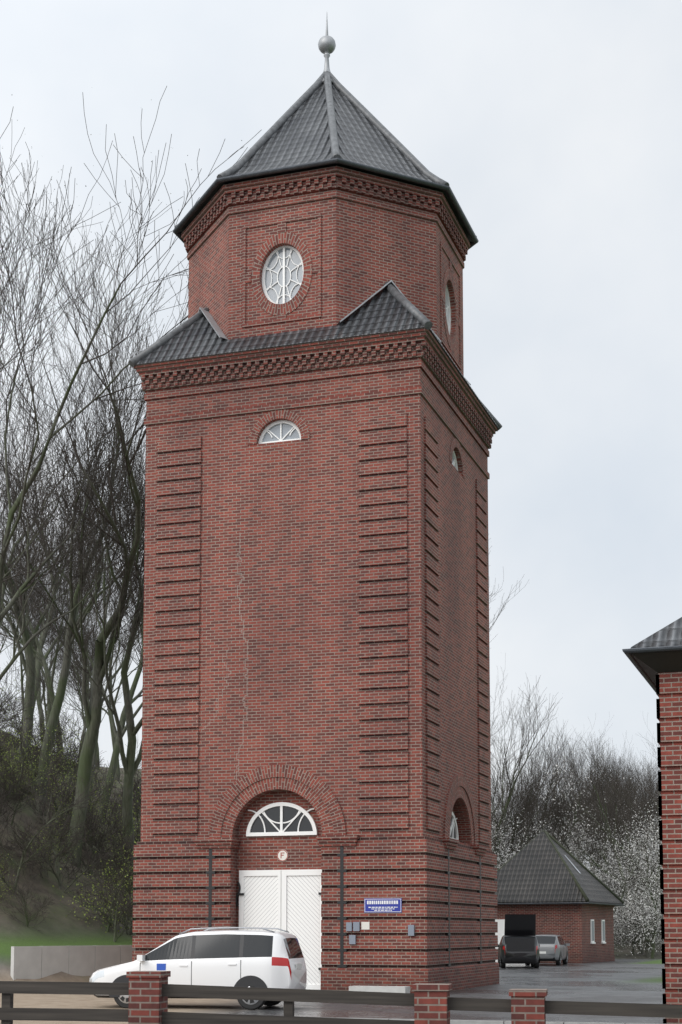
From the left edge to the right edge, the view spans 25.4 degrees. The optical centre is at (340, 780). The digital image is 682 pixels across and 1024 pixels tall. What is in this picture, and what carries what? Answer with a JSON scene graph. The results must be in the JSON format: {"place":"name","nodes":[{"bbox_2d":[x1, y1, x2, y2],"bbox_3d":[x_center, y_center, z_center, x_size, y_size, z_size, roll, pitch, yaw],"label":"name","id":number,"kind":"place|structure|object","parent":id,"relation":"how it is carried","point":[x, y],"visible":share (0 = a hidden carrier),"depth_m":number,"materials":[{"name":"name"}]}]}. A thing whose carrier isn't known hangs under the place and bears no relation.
{"place":"outdoors","nodes":[
{"label":"outdoors","id":0,"kind":"place"},
{"bbox_2d":[0,730,664,1023],"bbox_3d":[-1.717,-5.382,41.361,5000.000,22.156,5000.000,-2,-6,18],"label":"ground","id":1,"kind":"structure","parent":0,"point":[625,976],"depth_m":47.19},
{"bbox_2d":[0,789,28,861],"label":"undergrowth","id":2,"kind":"object","parent":1,"relation":"on","point":[2,823],"visible":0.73,"depth_m":49.85,"materials":[{"name":"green plant"}]},
{"bbox_2d":[0,727,30,823],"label":"undergrowth","id":3,"kind":"object","parent":1,"relation":"on","point":[14,786],"visible":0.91,"depth_m":52.72,"materials":[{"name":"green plant"}]},
{"bbox_2d":[0,747,33,815],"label":"undergrowth","id":4,"kind":"object","parent":1,"relation":"on","point":[12,784],"visible":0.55,"depth_m":54.12,"materials":[{"name":"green plant"}]},
{"bbox_2d":[0,654,45,719],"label":"undergrowth","id":5,"kind":"object","parent":1,"relation":"on","point":[20,703],"visible":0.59,"depth_m":77.99,"materials":[{"name":"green plant"}]},
{"bbox_2d":[0,863,54,933],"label":"undergrowth","id":6,"kind":"object","parent":1,"relation":"on","point":[24,907],"visible":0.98,"depth_m":46.78,"materials":[{"name":"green plant"}]},
{"bbox_2d":[0,686,61,765],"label":"undergrowth","id":7,"kind":"object","parent":1,"relation":"on","point":[22,724],"visible":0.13,"depth_m":71.59,"materials":[{"name":"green plant"}]},
{"bbox_2d":[0,731,72,824],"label":"undergrowth","id":8,"kind":"object","parent":1,"relation":"on","point":[28,793],"visible":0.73,"depth_m":54.68,"materials":[{"name":"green plant"}]},
{"bbox_2d":[0,602,72,722],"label":"hill tree","id":9,"kind":"object","parent":1,"relation":"on","point":[45,707],"visible":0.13,"depth_m":117.23,"materials":[{"name":"brown plant"}]},
{"bbox_2d":[8,721,65,802],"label":"undergrowth","id":10,"kind":"object","parent":1,"relation":"on","point":[30,755],"visible":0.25,"depth_m":62.91,"materials":[{"name":"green plant"}]},
{"bbox_2d":[3,709,76,786],"bbox_3d":[-12.921,-1.218,63.911,4.167,4.632,3.795,0,-6,2],"label":"bush","id":11,"kind":"object","parent":1,"relation":"on","point":[51,753],"visible":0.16,"depth_m":63.74,"materials":[{"name":"green plant"}]},
{"bbox_2d":[1,525,88,728],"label":"hill tree","id":12,"kind":"object","parent":1,"relation":"on","point":[22,679],"visible":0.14,"depth_m":104.11,"materials":[{"name":"brown plant"}]},
{"bbox_2d":[0,669,95,815],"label":"bush","id":13,"kind":"object","parent":1,"relation":"on","point":[23,743],"visible":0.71,"depth_m":57.14,"materials":[{"name":"green plant"}]},
{"bbox_2d":[12,709,84,810],"bbox_3d":[-12.833,-0.796,64.163,4.329,5.452,3.406,1,-6,-13],"label":"bush","id":14,"kind":"object","parent":1,"relation":"on","point":[60,755],"visible":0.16,"depth_m":64.23,"materials":[{"name":"green plant"}]},
{"bbox_2d":[20,808,79,865],"bbox_3d":[-10.083,1.921,52.420,2.480,2.757,2.259,4,-7,-32],"label":"bush","id":15,"kind":"object","parent":1,"relation":"on","point":[45,841],"visible":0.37,"depth_m":52.28,"materials":[{"name":"green plant"}]},
{"bbox_2d":[0,430,104,767],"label":"tree","id":16,"kind":"object","parent":1,"relation":"on","point":[43,661],"visible":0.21,"depth_m":82.58,"materials":[{"name":"brown plant"}]},
{"bbox_2d":[0,120,107,409],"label":"tree","id":17,"kind":"object","parent":1,"relation":"on","point":[23,233],"visible":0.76,"depth_m":54.95,"materials":[{"name":"brown plant"}]},
{"bbox_2d":[0,738,116,892],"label":"shrub","id":18,"kind":"object","parent":1,"relation":"on","point":[24,851],"visible":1,"depth_m":48.70,"materials":[{"name":"green plant"}]},
{"bbox_2d":[0,430,117,708],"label":"tree","id":19,"kind":"object","parent":1,"relation":"on","point":[39,667],"visible":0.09,"depth_m":95.95,"materials":[{"name":"brown plant"}]},
{"bbox_2d":[0,519,118,730],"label":"hill tree","id":20,"kind":"object","parent":1,"relation":"on","point":[43,673],"visible":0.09,"depth_m":101.05,"materials":[{"name":"brown plant"}]},
{"bbox_2d":[7,556,113,733],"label":"hill tree","id":21,"kind":"object","parent":1,"relation":"on","point":[38,702],"visible":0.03,"depth_m":125.56,"materials":[{"name":"brown plant"}]},
{"bbox_2d":[12,782,114,895],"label":"undergrowth","id":22,"kind":"object","parent":1,"relation":"on","point":[56,859],"visible":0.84,"depth_m":51.20,"materials":[{"name":"green plant"}]},
{"bbox_2d":[30,756,103,846],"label":"undergrowth","id":23,"kind":"object","parent":1,"relation":"on","point":[62,800],"visible":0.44,"depth_m":58.05,"materials":[{"name":"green plant"}]},
{"bbox_2d":[30,715,112,824],"bbox_3d":[-10.639,-0.261,60.821,4.047,5.098,3.184,4,-7,-33],"label":"bush","id":24,"kind":"object","parent":1,"relation":"on","point":[69,775],"visible":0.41,"depth_m":60.54,"materials":[{"name":"green plant"}]},
{"bbox_2d":[0,394,144,769],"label":"tree","id":25,"kind":"object","parent":1,"relation":"on","point":[28,650],"visible":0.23,"depth_m":66.15,"materials":[{"name":"brown plant"}]},
{"bbox_2d":[0,331,145,626],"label":"tree","id":26,"kind":"object","parent":1,"relation":"on","point":[10,567],"visible":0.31,"depth_m":78.13,"materials":[{"name":"brown plant"}]},
{"bbox_2d":[40,704,105,787],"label":"undergrowth","id":27,"kind":"object","parent":1,"relation":"on","point":[76,757],"visible":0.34,"depth_m":71.81,"materials":[{"name":"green plant"}]},
{"bbox_2d":[11,945,135,980],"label":"retaining wall","id":28,"kind":"structure","parent":1,"relation":"on","point":[33,962],"depth_m":44.13,"materials":[{"name":"concrete"}]},
{"bbox_2d":[31,549,118,769],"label":"hill tree","id":29,"kind":"object","parent":1,"relation":"on","point":[87,622],"visible":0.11,"depth_m":105.78,"materials":[{"name":"brown plant"}]},
{"bbox_2d":[12,517,143,841],"bbox_3d":[-9.266,-4.176,64.157,9.716,14.966,8.526,-2,-6,21],"label":"tree","id":30,"kind":"object","parent":1,"relation":"on","point":[88,696],"visible":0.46,"depth_m":63.40,"materials":[{"name":"brown plant"}]},
{"bbox_2d":[52,723,104,786],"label":"undergrowth","id":31,"kind":"object","parent":1,"relation":"on","point":[71,765],"visible":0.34,"depth_m":72.22,"materials":[{"name":"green plant"}]},
{"bbox_2d":[18,499,141,781],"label":"tree","id":32,"kind":"object","parent":1,"relation":"on","point":[111,729],"visible":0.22,"depth_m":95.28,"materials":[{"name":"brown plant"}]},
{"bbox_2d":[28,431,145,892],"bbox_3d":[-6.049,-5.389,55.099,7.931,19.781,9.761,-3,-7,31],"label":"tree","id":33,"kind":"object","parent":1,"relation":"on","point":[130,763],"visible":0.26,"depth_m":54.79,"materials":[{"name":"brown plant"}]},
{"bbox_2d":[0,162,188,867],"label":"tree","id":34,"kind":"object","parent":1,"relation":"on","point":[93,719],"visible":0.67,"depth_m":52.84,"materials":[{"name":"brown plant"}]},
{"bbox_2d":[47,491,144,824],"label":"tree","id":35,"kind":"object","parent":1,"relation":"on","point":[116,751],"visible":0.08,"depth_m":71.60,"materials":[{"name":"brown plant"}]},
{"bbox_2d":[53,830,140,932],"bbox_3d":[-7.512,3.350,49.581,3.819,4.245,3.478,1,-6,-9],"label":"bush","id":36,"kind":"object","parent":1,"relation":"on","point":[101,900],"visible":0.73,"depth_m":49.27,"materials":[{"name":"green plant"}]},
{"bbox_2d":[65,788,133,878],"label":"undergrowth","id":37,"kind":"object","parent":1,"relation":"on","point":[97,845],"visible":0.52,"depth_m":55.81,"materials":[{"name":"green plant"}]},
{"bbox_2d":[62,562,139,755],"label":"hill tree","id":38,"kind":"object","parent":1,"relation":"on","point":[82,736],"visible":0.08,"depth_m":115.37,"materials":[{"name":"brown plant"}]},
{"bbox_2d":[24,200,181,815],"bbox_3d":[-8.796,-10.527,61.443,8.798,24.882,13.918,1,-6,-10],"label":"tree","id":39,"kind":"object","parent":1,"relation":"on","point":[58,701],"visible":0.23,"depth_m":59.92,"materials":[{"name":"brown plant"}]},
{"bbox_2d":[74,821,136,886],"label":"undergrowth","id":40,"kind":"object","parent":1,"relation":"on","point":[98,857],"visible":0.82,"depth_m":53.59,"materials":[{"name":"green plant"}]},
{"bbox_2d":[83,852,135,941],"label":"undergrowth","id":41,"kind":"object","parent":1,"relation":"on","point":[115,922],"visible":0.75,"depth_m":48.52,"materials":[{"name":"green plant"}]},
{"bbox_2d":[83,799,140,887],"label":"undergrowth","id":42,"kind":"object","parent":1,"relation":"on","point":[120,836],"visible":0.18,"depth_m":55.79,"materials":[{"name":"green plant"}]},
{"bbox_2d":[91,766,136,851],"bbox_3d":[-9.472,1.411,62.517,2.834,4.537,3.602,2,-6,-17],"label":"bush","id":43,"kind":"object","parent":1,"relation":"on","point":[109,810],"visible":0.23,"depth_m":62.72,"materials":[{"name":"green plant"}]},
{"bbox_2d":[88,799,140,889],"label":"undergrowth","id":44,"kind":"object","parent":1,"relation":"on","point":[118,843],"visible":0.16,"depth_m":58.67,"materials":[{"name":"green plant"}]},
{"bbox_2d":[92,820,140,928],"bbox_3d":[-6.862,3.336,51.377,2.708,4.335,3.442,-1,-6,11],"label":"slope shrub","id":45,"kind":"object","parent":1,"relation":"on","point":[129,919],"visible":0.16,"depth_m":50.71,"materials":[{"name":"green plant"}]},
{"bbox_2d":[98,848,135,936],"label":"undergrowth","id":46,"kind":"object","parent":1,"relation":"on","point":[131,927],"visible":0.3,"depth_m":49.91,"materials":[{"name":"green plant"}]},
{"bbox_2d":[93,757,140,832],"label":"undergrowth","id":47,"kind":"object","parent":1,"relation":"on","point":[114,799],"visible":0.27,"depth_m":65.36,"materials":[{"name":"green plant"}]},
{"bbox_2d":[104,772,140,858],"bbox_3d":[-8.155,1.598,60.685,3.727,4.548,4.092,-1,-6,14],"label":"bush","id":48,"kind":"object","parent":1,"relation":"on","point":[136,815],"visible":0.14,"depth_m":60.16,"materials":[{"name":"green plant"}]},
{"bbox_2d":[0,86,261,680],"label":"tree","id":49,"kind":"object","parent":1,"relation":"on","point":[20,501],"visible":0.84,"depth_m":49.83,"materials":[{"name":"brown plant"}]},
{"bbox_2d":[89,927,306,1009],"bbox_3d":[-3.039,3.994,32.363,4.412,1.703,2.140,-1,-6,11],"label":"white van","id":50,"kind":"object","parent":1,"relation":"on","point":[267,958],"visible":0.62,"depth_m":31.46,"materials":[{"name":"white"}]},
{"bbox_2d":[132,328,498,992],"bbox_3d":[-0.438,-2.792,44.964,8.660,17.720,8.660,-2,-6,18],"label":"tower shaft","id":51,"kind":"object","parent":1,"relation":"on","point":[280,519],"visible":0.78,"depth_m":41.34,"materials":[{"name":"brick"}]},
{"bbox_2d":[239,869,321,989],"bbox_3d":[-1.608,4.036,40.746,2.450,3.250,0.070,-2,-6,18],"label":"door frame","id":52,"kind":"object","parent":51,"relation":"in","point":[282,875],"visible":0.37,"depth_m":40.78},
{"bbox_2d":[244,875,318,984],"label":"door boards","id":53,"kind":"object","parent":52,"relation":"in","point":[260,901],"depth_m":40.70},
{"bbox_2d":[131,83,498,428],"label":"tower roofs","id":54,"kind":"structure","parent":51,"relation":"on","point":[300,135],"depth_m":43.20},
{"bbox_2d":[129,71,501,429],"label":"roof ridge caps","id":55,"kind":"object","parent":54,"relation":"on","point":[402,299],"visible":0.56,"depth_m":44.07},
{"bbox_2d":[173,158,478,249],"bbox_3d":[-0.438,-16.666,46.353,8.690,0.095,8.690,-2,-6,18],"label":"gutter","id":56,"kind":"object","parent":54,"relation":"attached to","point":[218,181],"visible":0.59,"depth_m":42.79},
{"bbox_2d":[318,16,335,82],"bbox_3d":[-0.438,-22.703,46.958,0.800,2.500,0.800,-2,-6,18],"label":"finial","id":57,"kind":"object","parent":54,"relation":"on","point":[326,44],"visible":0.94,"depth_m":46.82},
{"bbox_2d":[198,280,470,384],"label":"roof trim","id":58,"kind":"structure","parent":54,"relation":"attached to","point":[213,323],"depth_m":42.96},
{"bbox_2d":[141,176,491,448],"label":"tower dentils","id":59,"kind":"object","parent":51,"relation":"attached to","point":[440,371],"visible":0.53,"depth_m":42.53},
{"bbox_2d":[152,413,489,846],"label":"brick pilaster strips","id":60,"kind":"object","parent":51,"relation":"attached to","point":[385,805],"visible":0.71,"depth_m":41.04,"materials":[{"name":"brick"}]},
{"bbox_2d":[181,166,469,375],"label":"octagonal tower","id":61,"kind":"structure","parent":51,"relation":"on","point":[371,245],"depth_m":42.75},
{"bbox_2d":[242,213,460,369],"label":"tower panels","id":62,"kind":"object","parent":61,"relation":"attached to","point":[281,228],"visible":0.5,"depth_m":42.65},
{"bbox_2d":[193,835,487,855],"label":"tower imposts","id":63,"kind":"object","parent":51,"relation":"attached to","point":[328,840],"visible":0.47,"depth_m":40.94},
{"bbox_2d":[209,231,477,844],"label":"tower arches","id":64,"kind":"structure","parent":51,"relation":"attached to","point":[316,793],"depth_m":41.80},
{"bbox_2d":[205,846,481,967],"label":"tower slots","id":65,"kind":"object","parent":51,"relation":"in","point":[341,918],"visible":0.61,"depth_m":40.92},
{"bbox_2d":[246,246,458,839],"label":"window frames","id":66,"kind":"structure","parent":51,"relation":"in","point":[281,832],"depth_m":42.04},
{"bbox_2d":[250,806,455,838],"bbox_3d":[-0.861,1.270,43.279,7.400,0.900,4.720,-2,-6,18],"label":"window glass","id":67,"kind":"object","parent":66,"relation":"in","point":[289,813],"visible":0.43,"depth_m":41.07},
{"bbox_2d":[263,248,454,466],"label":"window panes","id":68,"kind":"structure","parent":66,"relation":"in","point":[286,428],"depth_m":42.57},
{"bbox_2d":[346,922,414,943],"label":"meter boxes","id":69,"kind":"object","parent":51,"relation":"attached to","point":[356,927],"visible":1,"depth_m":39.52,"materials":[{"name":"grey"}]},
{"bbox_2d":[364,898,401,912],"bbox_3d":[1.094,3.258,39.402,1.020,0.370,0.030,-2,-6,18],"label":"street sign","id":70,"kind":"object","parent":51,"relation":"attached to","point":[381,905],"visible":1,"depth_m":39.39,"materials":[{"name":"blue"}]},
{"bbox_2d":[126,971,547,1023],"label":"brick fence posts","id":71,"kind":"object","parent":1,"relation":"on","point":[148,1002],"visible":1,"depth_m":17.69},
{"bbox_2d":[0,981,681,1023],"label":"fence rails","id":72,"kind":"object","parent":71,"relation":"attached to","point":[9,1013],"visible":1,"depth_m":18.14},
{"bbox_2d":[349,986,409,992],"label":"precast block","id":73,"kind":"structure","parent":1,"relation":"on","point":[399,989],"depth_m":38.37,"materials":[{"name":"concrete"}]},
{"bbox_2d":[325,1017,654,1023],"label":"kerb","id":74,"kind":"object","parent":1,"relation":"on","point":[478,1022],"visible":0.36,"depth_m":25.26,"materials":[{"name":"concrete"}]},
{"bbox_2d":[491,802,541,866],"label":"shrub","id":75,"kind":"object","parent":1,"relation":"on","point":[506,835],"visible":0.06,"depth_m":98.12,"materials":[{"name":"white plant"}]},
{"bbox_2d":[495,914,539,967],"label":"parked car","id":76,"kind":"object","parent":1,"relation":"on","point":[518,944],"visible":0.99,"depth_m":66.69,"materials":[{"name":"black"}]},
{"bbox_2d":[498,787,561,859],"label":"shrub","id":77,"kind":"object","parent":1,"relation":"on","point":[527,819],"visible":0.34,"depth_m":98.75,"materials":[{"name":"brown plant"}]},
{"bbox_2d":[491,738,570,864],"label":"tree","id":78,"kind":"object","parent":1,"relation":"on","point":[511,813],"visible":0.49,"depth_m":100.40,"materials":[{"name":"brown plant"}]},
{"bbox_2d":[490,675,576,863],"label":"tree","id":79,"kind":"object","parent":1,"relation":"on","point":[505,765],"visible":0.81,"depth_m":100.82,"materials":[{"name":"brown plant"}]},
{"bbox_2d":[492,721,581,851],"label":"tree","id":80,"kind":"object","parent":1,"relation":"on","point":[537,774],"visible":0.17,"depth_m":112.87,"materials":[{"name":"brown plant"}]},
{"bbox_2d":[491,756,599,866],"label":"tree","id":81,"kind":"object","parent":1,"relation":"on","point":[541,818],"visible":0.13,"depth_m":98.89,"materials":[{"name":"white plant"}]},
{"bbox_2d":[525,934,569,964],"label":"parked car","id":82,"kind":"object","parent":1,"relation":"on","point":[553,948],"visible":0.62,"depth_m":72.26,"materials":[{"name":"grey"}]},
{"bbox_2d":[515,720,589,841],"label":"tree","id":83,"kind":"object","parent":1,"relation":"on","point":[553,777],"visible":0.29,"depth_m":111.27,"materials":[{"name":"grey plant"}]},
{"bbox_2d":[498,797,612,874],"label":"tree","id":84,"kind":"object","parent":1,"relation":"on","point":[577,835],"visible":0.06,"depth_m":87.75,"materials":[{"name":"white plant"}]},
{"bbox_2d":[491,718,627,845],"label":"tree","id":85,"kind":"object","parent":1,"relation":"on","point":[563,804],"visible":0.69,"depth_m":99.67,"materials":[{"name":"brown plant"}]},
{"bbox_2d":[498,746,657,948],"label":"bush","id":86,"kind":"object","parent":1,"relation":"on","point":[612,865],"visible":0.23,"depth_m":102.84,"materials":[{"name":"white plant"}]},
{"bbox_2d":[528,741,635,934],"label":"tree","id":87,"kind":"object","parent":1,"relation":"on","point":[573,843],"visible":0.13,"depth_m":105.47,"materials":[{"name":"white plant"}]},
{"bbox_2d":[523,737,642,882],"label":"tree","id":88,"kind":"object","parent":1,"relation":"on","point":[584,780],"visible":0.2,"depth_m":133.85,"materials":[{"name":"grey plant"}]},
{"bbox_2d":[541,731,660,942],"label":"tree","id":89,"kind":"object","parent":1,"relation":"on","point":[620,819],"visible":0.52,"depth_m":101.81,"materials":[{"name":"grey plant"}]},
{"bbox_2d":[565,736,650,953],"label":"tree","id":90,"kind":"object","parent":1,"relation":"on","point":[605,818],"visible":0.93,"depth_m":98.56,"materials":[{"name":"brown plant"}]},
{"bbox_2d":[561,771,657,871],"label":"tree","id":91,"kind":"object","parent":1,"relation":"on","point":[624,813],"visible":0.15,"depth_m":118.40,"materials":[{"name":"grey plant"}]},
{"bbox_2d":[559,736,660,849],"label":"tree","id":92,"kind":"object","parent":1,"relation":"on","point":[599,778],"visible":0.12,"depth_m":133.45,"materials":[{"name":"grey plant"}]},
{"bbox_2d":[568,760,656,934],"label":"tree","id":93,"kind":"object","parent":1,"relation":"on","point":[612,815],"visible":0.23,"depth_m":111.42,"materials":[{"name":"grey plant"}]},
{"bbox_2d":[572,717,660,870],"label":"tree","id":94,"kind":"object","parent":1,"relation":"on","point":[622,774],"visible":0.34,"depth_m":122.06,"materials":[{"name":"grey plant"}]},
{"bbox_2d":[584,727,659,844],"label":"tree","id":95,"kind":"object","parent":1,"relation":"on","point":[631,778],"visible":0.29,"depth_m":127.30,"materials":[{"name":"grey plant"}]},
{"bbox_2d":[589,819,661,956],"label":"bush","id":96,"kind":"object","parent":1,"relation":"on","point":[630,892],"visible":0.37,"depth_m":95.12,"materials":[{"name":"white plant"}]},
{"bbox_2d":[590,808,661,954],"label":"bush","id":97,"kind":"object","parent":1,"relation":"on","point":[626,880],"visible":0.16,"depth_m":92.72,"materials":[{"name":"white plant"}]},
{"bbox_2d":[598,805,663,958],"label":"bush","id":98,"kind":"object","parent":1,"relation":"on","point":[654,933],"visible":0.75,"depth_m":90.51,"materials":[{"name":"white plant"}]},
{"bbox_2d":[600,848,663,954],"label":"bush","id":99,"kind":"object","parent":1,"relation":"on","point":[633,943],"visible":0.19,"depth_m":96.07,"materials":[{"name":"white plant"}]},
{"bbox_2d":[602,822,662,957],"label":"bush","id":100,"kind":"object","parent":1,"relation":"on","point":[647,947],"visible":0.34,"depth_m":92.66,"materials":[{"name":"white plant"}]},
{"bbox_2d":[617,732,659,817],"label":"tree","id":101,"kind":"object","parent":1,"relation":"on","point":[644,775],"visible":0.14,"depth_m":118.67,"materials":[{"name":"grey plant"}]},
{"bbox_2d":[656,672,681,1023],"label":"house walls","id":102,"kind":"structure","parent":1,"relation":"on","point":[669,715],"depth_m":25.57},
{"bbox_2d":[631,617,681,684],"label":"house roof","id":103,"kind":"structure","parent":102,"relation":"on","point":[652,664],"depth_m":25.73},
{"bbox_2d":[622,646,681,691],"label":"house gutter","id":104,"kind":"object","parent":103,"relation":"attached to","point":[631,658],"visible":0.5,"depth_m":25.59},
{"bbox_2d":[0,0,681,877],"label":"sky","id":105,"kind":"structure","parent":0,"point":[554,127],"materials":[{"name":"white"}]},
{"bbox_2d":[495,904,614,962],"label":"pump house walls","id":106,"kind":"structure","parent":0,"point":[569,923],"depth_m":78.36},
{"bbox_2d":[495,919,605,961],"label":"pump house joinery","id":107,"kind":"object","parent":106,"relation":"in","point":[501,927],"visible":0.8,"depth_m":79.22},
{"bbox_2d":[495,832,622,904],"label":"roof","id":108,"kind":"structure","parent":106,"relation":"on","point":[535,870],"depth_m":79.67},
{"bbox_2d":[497,830,623,903],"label":"roof ridge caps","id":109,"kind":"object","parent":108,"relation":"on","point":[549,836],"visible":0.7,"depth_m":81.75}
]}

